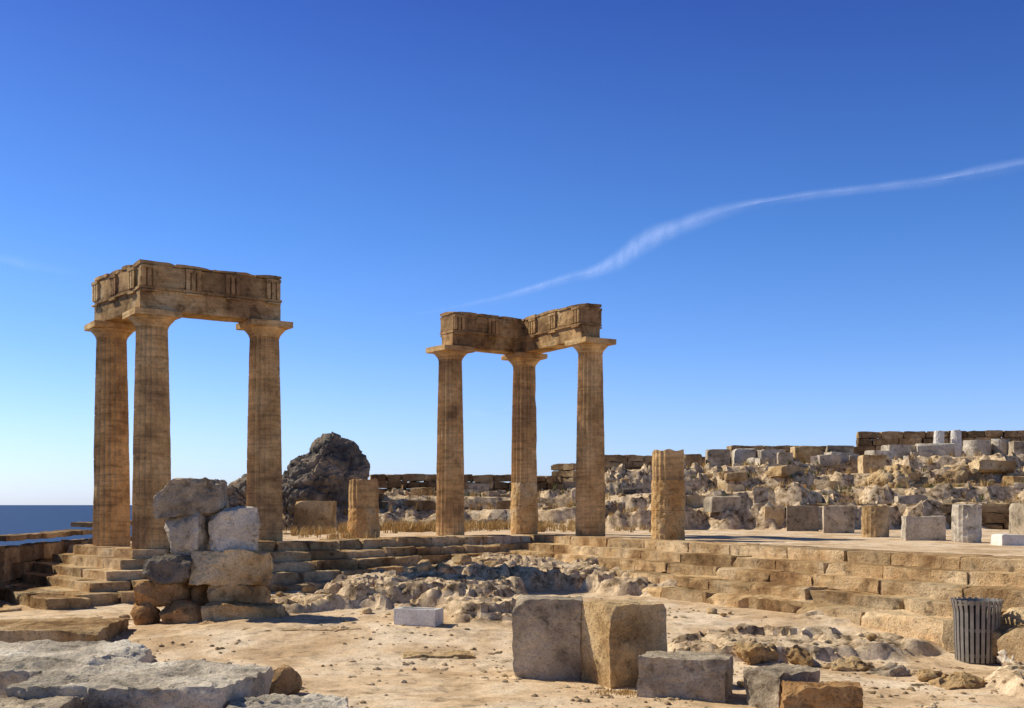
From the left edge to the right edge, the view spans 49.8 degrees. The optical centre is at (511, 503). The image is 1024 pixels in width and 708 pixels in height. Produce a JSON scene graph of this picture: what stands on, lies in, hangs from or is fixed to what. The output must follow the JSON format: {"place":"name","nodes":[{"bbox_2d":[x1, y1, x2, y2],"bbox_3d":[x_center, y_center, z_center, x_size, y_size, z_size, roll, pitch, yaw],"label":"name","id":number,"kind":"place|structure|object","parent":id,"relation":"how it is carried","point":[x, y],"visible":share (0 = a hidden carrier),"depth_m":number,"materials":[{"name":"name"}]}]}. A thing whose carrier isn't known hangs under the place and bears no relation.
{"place":"outdoors","nodes":[
{"label":"outdoors","id":0,"kind":"place"},
{"bbox_2d":[0,505,131,545],"bbox_3d":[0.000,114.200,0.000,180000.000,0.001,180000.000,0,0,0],"label":"sea","id":1,"kind":"structure","parent":0,"point":[14,519],"depth_m":7951.57,"materials":[{"name":"blue liquid"}]},
{"bbox_2d":[0,451,1023,707],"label":"ground","id":2,"kind":"structure","parent":0,"point":[306,655],"depth_m":17.71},
{"bbox_2d":[0,694,86,707],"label":"stone slab","id":3,"kind":"structure","parent":2,"relation":"on","point":[42,701],"depth_m":10.34,"materials":[{"name":"grey stone"}]},
{"bbox_2d":[0,585,90,612],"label":"stone slab","id":4,"kind":"structure","parent":2,"relation":"on","point":[33,596],"depth_m":21.95,"materials":[{"name":"stone"}]},
{"bbox_2d":[0,617,130,644],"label":"stone slab","id":5,"kind":"structure","parent":2,"relation":"on","point":[18,632],"depth_m":16.33,"materials":[{"name":"beige stone"}]},
{"bbox_2d":[0,521,131,586],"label":"boundary wall","id":6,"kind":"structure","parent":2,"relation":"on","point":[17,561],"depth_m":26.20,"materials":[{"name":"stone"}]},
{"bbox_2d":[0,637,152,695],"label":"stone slab","id":7,"kind":"structure","parent":2,"relation":"on","point":[54,656],"depth_m":12.59,"materials":[{"name":"stone"}]},
{"bbox_2d":[2,658,275,707],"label":"stone slab","id":8,"kind":"structure","parent":2,"relation":"on","point":[158,683],"depth_m":10.91,"materials":[{"name":"stone"}]},
{"bbox_2d":[130,603,160,624],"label":"boulder","id":9,"kind":"object","parent":2,"relation":"on","point":[147,613],"visible":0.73,"depth_m":18.24,"materials":[{"name":"brown stone"}]},
{"bbox_2d":[132,581,193,606],"bbox_3d":[-5.896,1.502,18.646,0.914,0.502,0.861,0,0,-7],"label":"piled stone","id":10,"kind":"object","parent":9,"relation":"on","point":[151,593],"visible":0.84,"depth_m":18.26,"materials":[{"name":"brown stone"}]},
{"bbox_2d":[142,551,193,583],"bbox_3d":[-5.721,1.081,18.561,0.877,0.561,0.785,0,0,0],"label":"piled stone","id":11,"kind":"object","parent":10,"relation":"on","point":[162,568],"visible":0.83,"depth_m":18.22,"materials":[{"name":"grey stone"}]},
{"bbox_2d":[165,510,213,554],"bbox_3d":[-5.455,0.512,18.742,0.718,0.882,0.769,0,0,13],"label":"piled stone","id":12,"kind":"object","parent":11,"relation":"on","point":[186,533],"visible":0.68,"depth_m":18.43,"materials":[{"name":"stone"}]},
{"bbox_2d":[154,476,229,518],"bbox_3d":[-5.431,-0.104,18.749,1.158,0.716,0.791,0,0,-6],"label":"piled stone","id":13,"kind":"object","parent":12,"relation":"on","point":[199,494],"visible":1,"depth_m":18.41,"materials":[{"name":"grey stone"}]},
{"bbox_2d":[9,259,292,605],"bbox_3d":[-7.977,-1.695,26.059,7.282,7.609,6.159,0,0,-34],"label":"ruined doric colonnade","id":14,"kind":"object","parent":2,"relation":"on","point":[149,302],"visible":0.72,"depth_m":25.95,"materials":[{"name":"stone"}]},
{"bbox_2d":[158,600,202,623],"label":"boulder","id":15,"kind":"object","parent":2,"relation":"on","point":[184,611],"visible":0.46,"depth_m":18.04,"materials":[{"name":"brown stone"}]},
{"bbox_2d":[194,620,215,625],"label":"boulder","id":16,"kind":"object","parent":2,"relation":"on","point":[203,622],"visible":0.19,"depth_m":17.67,"materials":[{"name":"beige stone"}]},
{"bbox_2d":[212,474,246,516],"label":"rock crag","id":17,"kind":"structure","parent":2,"relation":"on","point":[236,491],"depth_m":38.95,"materials":[{"name":"grey stone"}]},
{"bbox_2d":[201,602,282,620],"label":"piled stone","id":18,"kind":"object","parent":2,"relation":"on","point":[223,611],"visible":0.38,"depth_m":17.98,"materials":[{"name":"beige stone"}]},
{"bbox_2d":[192,585,212,604],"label":"piled stone","id":19,"kind":"object","parent":18,"relation":"on","point":[201,595],"visible":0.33,"depth_m":18.65,"materials":[{"name":"brown stone"}]},
{"bbox_2d":[209,585,268,605],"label":"piled stone","id":20,"kind":"object","parent":18,"relation":"on","point":[252,595],"visible":0.62,"depth_m":18.21,"materials":[{"name":"beige stone"}]},
{"bbox_2d":[187,548,274,586],"bbox_3d":[-4.739,1.076,18.596,1.326,0.688,0.873,0,0,0],"label":"piled stone","id":21,"kind":"object","parent":20,"relation":"on","point":[246,567],"visible":0.91,"depth_m":18.24,"materials":[{"name":"beige stone"}]},
{"bbox_2d":[204,508,260,551],"bbox_3d":[-4.678,0.476,18.635,0.950,0.814,0.760,0,0,0],"label":"piled stone","id":22,"kind":"object","parent":21,"relation":"on","point":[231,528],"visible":0.89,"depth_m":18.35,"materials":[{"name":"stone"}]},
{"bbox_2d":[226,696,347,707],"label":"stone slab","id":23,"kind":"structure","parent":2,"relation":"on","point":[311,702],"depth_m":10.71,"materials":[{"name":"stone"}]},
{"bbox_2d":[273,663,302,696],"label":"boulder","id":24,"kind":"object","parent":2,"relation":"on","point":[288,681],"visible":0.64,"depth_m":12.53,"materials":[{"name":"brown stone"}]},
{"bbox_2d":[243,627,351,631],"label":"stone slab","id":25,"kind":"structure","parent":2,"relation":"on","point":[307,629],"depth_m":16.98,"materials":[{"name":"beige stone"}]},
{"bbox_2d":[294,501,336,532],"bbox_3d":[-7.183,0.522,40.366,1.389,1.242,0.836,0,0,6],"label":"ancient stone block","id":26,"kind":"object","parent":2,"relation":"on","point":[315,513],"depth_m":39.97,"materials":[{"name":"beige stone"}]},
{"bbox_2d":[282,431,369,525],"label":"rock crag","id":27,"kind":"structure","parent":2,"relation":"on","point":[328,466],"depth_m":44.22,"materials":[{"name":"grey stone"}]},
{"bbox_2d":[347,508,379,537],"bbox_3d":[-3.946,0.520,29.295,0.877,0.800,0.853,0,0,0],"label":"pitted drum","id":28,"kind":"object","parent":2,"relation":"on","point":[363,519],"visible":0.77,"depth_m":28.94,"materials":[{"name":"beige stone"}]},
{"bbox_2d":[348,478,378,507],"bbox_3d":[-3.945,-0.278,29.293,0.811,0.786,0.806,0,0,0],"label":"fluted drum","id":29,"kind":"object","parent":28,"relation":"on","point":[362,493],"visible":1,"depth_m":28.97,"materials":[{"name":"stone"}]},
{"bbox_2d":[260,535,519,591],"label":"stone steps","id":30,"kind":"structure","parent":2,"relation":"on","point":[301,564],"depth_m":26.58,"materials":[{"name":"beige stone"}]},
{"bbox_2d":[394,607,443,626],"bbox_3d":[-1.464,1.773,17.299,0.705,0.265,0.345,0,0,20],"label":"stone block","id":31,"kind":"object","parent":2,"relation":"on","point":[420,616],"visible":0.99,"depth_m":17.15,"materials":[{"name":"white stone"}]},
{"bbox_2d":[414,573,430,580],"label":"rock","id":32,"kind":"object","parent":2,"relation":"on","point":[421,577],"visible":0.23,"depth_m":21.90,"materials":[{"name":"grey stone"}]},
{"bbox_2d":[411,488,434,495],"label":"ancient stone block","id":33,"kind":"object","parent":2,"relation":"on","point":[415,491],"depth_m":47.68,"materials":[{"name":"beige stone"}]},
{"bbox_2d":[370,474,492,493],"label":"ruined wall","id":34,"kind":"structure","parent":2,"relation":"on","point":[390,482],"depth_m":50.02,"materials":[{"name":"stone"}]},
{"bbox_2d":[402,650,469,658],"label":"stone slab","id":35,"kind":"structure","parent":2,"relation":"on","point":[407,654],"depth_m":15.42,"materials":[{"name":"beige stone"}]},
{"bbox_2d":[468,483,488,492],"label":"ancient stone block","id":36,"kind":"object","parent":2,"relation":"on","point":[477,488],"depth_m":50.43,"materials":[{"name":"grey stone"}]},
{"bbox_2d":[378,480,625,510],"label":"fallen masonry","id":37,"kind":"object","parent":2,"relation":"on","point":[426,505],"visible":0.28,"depth_m":45.02,"materials":[{"name":"stone"}]},
{"bbox_2d":[426,303,616,535],"bbox_3d":[0.124,-2.282,30.752,3.639,6.343,4.448,0,0,-31],"label":"ruined doric colonnade","id":38,"kind":"object","parent":2,"relation":"on","point":[524,344],"visible":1,"depth_m":31.13,"materials":[{"name":"stone"}]},
{"bbox_2d":[492,475,555,491],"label":"ruined wall","id":39,"kind":"structure","parent":2,"relation":"on","point":[504,482],"depth_m":50.98,"materials":[{"name":"stone"}]},
{"bbox_2d":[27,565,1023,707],"bbox_3d":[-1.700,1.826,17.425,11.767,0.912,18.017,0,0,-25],"label":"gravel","id":40,"kind":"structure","parent":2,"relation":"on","point":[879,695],"depth_m":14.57,"materials":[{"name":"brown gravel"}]},
{"bbox_2d":[118,555,936,686],"bbox_3d":[-1.473,1.737,18.872,9.671,1.039,15.107,0,0,-23],"label":"rubble","id":41,"kind":"object","parent":2,"relation":"on","point":[424,565],"visible":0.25,"depth_m":23.34,"materials":[{"name":"beige stone"}]},
{"bbox_2d":[434,481,635,527],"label":"fallen masonry","id":42,"kind":"object","parent":2,"relation":"on","point":[566,485],"visible":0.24,"depth_m":46.82,"materials":[{"name":"beige stone"}]},
{"bbox_2d":[513,594,584,680],"bbox_3d":[0.467,1.740,14.216,0.910,1.113,0.656,0,0,6],"label":"stone block","id":43,"kind":"object","parent":2,"relation":"on","point":[547,634],"depth_m":13.91,"materials":[{"name":"grey stone"}]},
{"bbox_2d":[551,463,575,490],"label":"ruined wall","id":44,"kind":"structure","parent":2,"relation":"on","point":[564,472],"depth_m":51.26,"materials":[{"name":"stone"}]},
{"bbox_2d":[581,598,666,688],"bbox_3d":[1.387,1.778,13.726,0.839,1.146,0.758,0,0,-24],"label":"stone block","id":45,"kind":"object","parent":2,"relation":"on","point":[620,637],"depth_m":13.41,"materials":[{"name":"beige stone"}]},
{"bbox_2d":[604,454,731,471],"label":"ruined wall","id":46,"kind":"structure","parent":2,"relation":"on","point":[631,462],"depth_m":57.32,"materials":[{"name":"stone"}]},
{"bbox_2d":[651,480,685,539],"bbox_3d":[3.842,0.170,27.154,0.841,1.500,0.857,0,0,0],"label":"pitted drum","id":47,"kind":"object","parent":2,"relation":"on","point":[668,500],"visible":0.98,"depth_m":26.80,"materials":[{"name":"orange stone"}]},
{"bbox_2d":[652,449,683,479],"bbox_3d":[3.844,-0.957,27.149,0.804,0.745,0.798,0,0,0],"label":"fluted drum","id":48,"kind":"object","parent":47,"relation":"on","point":[667,464],"visible":1,"depth_m":26.82,"materials":[{"name":"stone"}]},
{"bbox_2d":[637,650,734,702],"bbox_3d":[1.994,2.066,12.624,1.034,0.704,0.664,0,0,17],"label":"stone block","id":49,"kind":"object","parent":2,"relation":"on","point":[696,676],"depth_m":12.34,"materials":[{"name":"grey stone"}]},
{"bbox_2d":[684,454,701,466],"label":"ancient stone block","id":50,"kind":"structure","parent":2,"relation":"on","point":[689,459],"depth_m":56.08,"materials":[{"name":"beige stone"}]},
{"bbox_2d":[687,495,705,507],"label":"ancient stone block","id":51,"kind":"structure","parent":2,"relation":"on","point":[695,501],"depth_m":42.03,"materials":[{"name":"beige stone"}]},
{"bbox_2d":[705,449,729,466],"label":"ancient stone block","id":52,"kind":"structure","parent":2,"relation":"on","point":[714,458],"depth_m":56.04,"materials":[{"name":"grey stone"}]},
{"bbox_2d":[732,448,755,466],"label":"ancient stone block","id":53,"kind":"object","parent":2,"relation":"on","point":[740,455],"depth_m":56.75,"materials":[{"name":"stone"}]},
{"bbox_2d":[728,635,782,664],"bbox_3d":[3.347,2.063,15.242,0.727,0.471,0.574,0,0,0],"label":"rock","id":54,"kind":"object","parent":2,"relation":"on","point":[755,649],"visible":0.8,"depth_m":15.12,"materials":[{"name":"beige stone"}]},
{"bbox_2d":[506,534,1023,661],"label":"stone steps","id":55,"kind":"structure","parent":2,"relation":"on","point":[906,594],"depth_m":19.29,"materials":[{"name":"beige stone"}]},
{"bbox_2d":[756,449,785,463],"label":"ancient stone block","id":56,"kind":"object","parent":2,"relation":"on","point":[771,454],"depth_m":56.03,"materials":[{"name":"stone"}]},
{"bbox_2d":[762,506,784,524],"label":"ancient stone block","id":57,"kind":"object","parent":2,"relation":"on","point":[776,513],"depth_m":38.10,"materials":[{"name":"beige stone"}]},
{"bbox_2d":[743,663,822,707],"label":"stone block","id":58,"kind":"object","parent":2,"relation":"on","point":[765,682],"depth_m":11.85,"materials":[{"name":"grey stone"}]},
{"bbox_2d":[777,452,792,465],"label":"ancient stone block","id":59,"kind":"object","parent":2,"relation":"on","point":[783,458],"depth_m":53.28,"materials":[{"name":"grey stone"}]},
{"bbox_2d":[727,445,859,456],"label":"ruined wall","id":60,"kind":"structure","parent":2,"relation":"on","point":[787,448],"depth_m":60.90,"materials":[{"name":"stone"}]},
{"bbox_2d":[789,650,813,666],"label":"rock","id":61,"kind":"object","parent":2,"relation":"on","point":[802,657],"visible":0.49,"depth_m":15.00,"materials":[{"name":"beige stone"}]},
{"bbox_2d":[786,506,817,530],"bbox_3d":[9.638,0.523,36.611,1.027,0.920,0.840,0,0,13],"label":"ancient stone block","id":62,"kind":"object","parent":2,"relation":"on","point":[802,518],"depth_m":36.24,"materials":[{"name":"grey stone"}]},
{"bbox_2d":[790,446,823,462],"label":"ancient stone block","id":63,"kind":"object","parent":2,"relation":"on","point":[803,453],"depth_m":56.00,"materials":[{"name":"beige stone"}]},
{"bbox_2d":[684,450,933,468],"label":"fallen masonry","id":64,"kind":"object","parent":2,"relation":"on","point":[830,458],"visible":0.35,"depth_m":55.02,"materials":[{"name":"stone"}]},
{"bbox_2d":[779,680,860,707],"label":"stone block","id":65,"kind":"object","parent":2,"relation":"on","point":[823,694],"depth_m":11.14,"materials":[{"name":"beige stone"}]},
{"bbox_2d":[619,460,1023,491],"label":"fallen masonry","id":66,"kind":"object","parent":2,"relation":"on","point":[990,466],"visible":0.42,"depth_m":48.49,"materials":[{"name":"beige stone"}]},
{"bbox_2d":[822,505,853,532],"bbox_3d":[10.086,0.519,34.094,0.938,0.933,0.830,0,0,13],"label":"ancient stone block","id":67,"kind":"object","parent":2,"relation":"on","point":[838,519],"depth_m":33.71,"materials":[{"name":"grey stone"}]},
{"bbox_2d":[826,445,853,453],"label":"ancient stone block","id":68,"kind":"object","parent":2,"relation":"on","point":[848,448],"depth_m":56.09,"materials":[{"name":"grey stone"}]},
{"bbox_2d":[823,653,870,672],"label":"rock","id":69,"kind":"object","parent":2,"relation":"on","point":[854,662],"visible":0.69,"depth_m":14.54,"materials":[{"name":"beige stone"}]},
{"bbox_2d":[685,483,1023,512],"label":"fallen masonry","id":70,"kind":"object","parent":2,"relation":"on","point":[715,504],"visible":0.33,"depth_m":39.08,"materials":[{"name":"grey stone"}]},
{"bbox_2d":[857,455,886,473],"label":"ancient stone block","id":71,"kind":"object","parent":2,"relation":"on","point":[866,462],"depth_m":53.21,"materials":[{"name":"beige stone"}]},
{"bbox_2d":[861,505,889,536],"bbox_3d":[9.919,0.497,30.110,0.750,0.922,0.782,0,0,0],"label":"column drum","id":72,"kind":"object","parent":2,"relation":"on","point":[875,520],"depth_m":29.80,"materials":[{"name":"beige stone"}]},
{"bbox_2d":[870,657,907,676],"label":"rock","id":73,"kind":"object","parent":2,"relation":"on","point":[887,667],"visible":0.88,"depth_m":14.17,"materials":[{"name":"grey stone"}]},
{"bbox_2d":[855,464,927,488],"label":"rock crag","id":74,"kind":"structure","parent":2,"relation":"on","point":[895,474],"depth_m":46.86,"materials":[{"name":"beige stone"}]},
{"bbox_2d":[881,444,915,459],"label":"ancient stone block","id":75,"kind":"object","parent":2,"relation":"on","point":[902,450],"depth_m":56.07,"materials":[{"name":"stone"}]},
{"bbox_2d":[808,503,1010,529],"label":"ruined wall","id":76,"kind":"structure","parent":2,"relation":"on","point":[995,516],"depth_m":38.88,"materials":[{"name":"stone"}]},
{"bbox_2d":[901,516,945,540],"bbox_3d":[10.179,0.638,27.307,0.968,0.685,0.725,0,0,10],"label":"ancient stone block","id":77,"kind":"object","parent":2,"relation":"on","point":[931,528],"depth_m":26.97,"materials":[{"name":"stone"}]},
{"bbox_2d":[916,672,949,681],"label":"rock","id":78,"kind":"object","parent":2,"relation":"on","point":[940,674],"visible":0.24,"depth_m":13.58,"materials":[{"name":"beige stone"}]},
{"bbox_2d":[915,443,954,456],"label":"ancient stone block","id":79,"kind":"object","parent":2,"relation":"on","point":[940,449],"depth_m":55.47,"materials":[{"name":"stone"}]},
{"bbox_2d":[933,431,944,442],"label":"column drum","id":80,"kind":"object","parent":79,"relation":"on","point":[938,436],"depth_m":57.88,"materials":[{"name":"white stone"}]},
{"bbox_2d":[856,430,1023,454],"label":"ruined wall","id":81,"kind":"structure","parent":2,"relation":"on","point":[865,441],"depth_m":61.00,"materials":[{"name":"stone"}]},
{"bbox_2d":[935,675,985,688],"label":"rock","id":82,"kind":"object","parent":2,"relation":"on","point":[964,682],"visible":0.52,"depth_m":13.13,"materials":[{"name":"beige stone"}]},
{"bbox_2d":[930,466,995,483],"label":"rock crag","id":83,"kind":"structure","parent":2,"relation":"on","point":[959,474],"depth_m":47.88,"materials":[{"name":"stone"}]},
{"bbox_2d":[951,504,981,542],"bbox_3d":[10.626,0.478,25.784,0.685,0.942,0.686,0,0,0],"label":"column drum","id":84,"kind":"object","parent":2,"relation":"on","point":[966,525],"depth_m":25.51,"materials":[{"name":"stone"}]},
{"bbox_2d":[928,483,1023,486],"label":"ruined wall","id":85,"kind":"structure","parent":2,"relation":"on","point":[977,484],"depth_m":46.65,"materials":[{"name":"beige stone"}]},
{"bbox_2d":[962,440,990,456],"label":"column drum","id":86,"kind":"object","parent":2,"relation":"on","point":[971,447],"depth_m":54.75,"materials":[{"name":"stone"}]},
{"bbox_2d":[950,597,1003,663],"bbox_3d":[6.460,1.754,15.330,0.682,0.857,0.683,0,0,0],"label":"litter bin","id":87,"kind":"object","parent":2,"relation":"on","point":[976,622],"visible":0.91,"depth_m":15.10,"materials":[{"name":"metal"}]},
{"bbox_2d":[991,439,1009,454],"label":"column drum","id":88,"kind":"object","parent":2,"relation":"on","point":[999,446],"depth_m":54.94,"materials":[{"name":"stone"}]},
{"bbox_2d":[990,534,1023,545],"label":"ancient stone block","id":89,"kind":"object","parent":2,"relation":"on","point":[1008,539],"depth_m":23.80,"materials":[{"name":"white stone"}]},
{"bbox_2d":[997,663,1023,670],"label":"rock","id":90,"kind":"object","parent":2,"relation":"on","point":[1012,666],"visible":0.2,"depth_m":13.17,"materials":[{"name":"grey stone"}]},
{"bbox_2d":[1008,503,1023,534],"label":"ancient stone block","id":91,"kind":"object","parent":2,"relation":"on","point":[1016,518],"depth_m":27.02,"materials":[{"name":"grey stone"}]},
{"bbox_2d":[1008,441,1023,454],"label":"ancient stone block","id":92,"kind":"object","parent":2,"relation":"on","point":[1016,447],"depth_m":54.00,"materials":[{"name":"grey stone"}]},
{"bbox_2d":[0,0,1023,504],"label":"sky","id":93,"kind":"structure","parent":0,"point":[789,222],"materials":[{"name":"blue"}]},
{"bbox_2d":[284,451,1023,697],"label":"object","id":94,"kind":"structure","parent":0,"point":[421,526],"depth_m":37.87,"materials":[{"name":"beige stone"}]},
{"bbox_2d":[464,454,1023,506],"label":"rubble","id":95,"kind":"object","parent":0,"point":[791,476],"visible":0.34,"depth_m":46.47,"materials":[{"name":"beige stone"}]},
{"bbox_2d":[950,430,961,456],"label":"column drum","id":96,"kind":"object","parent":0,"point":[956,438],"depth_m":57.87,"materials":[{"name":"white stone"}]}
]}

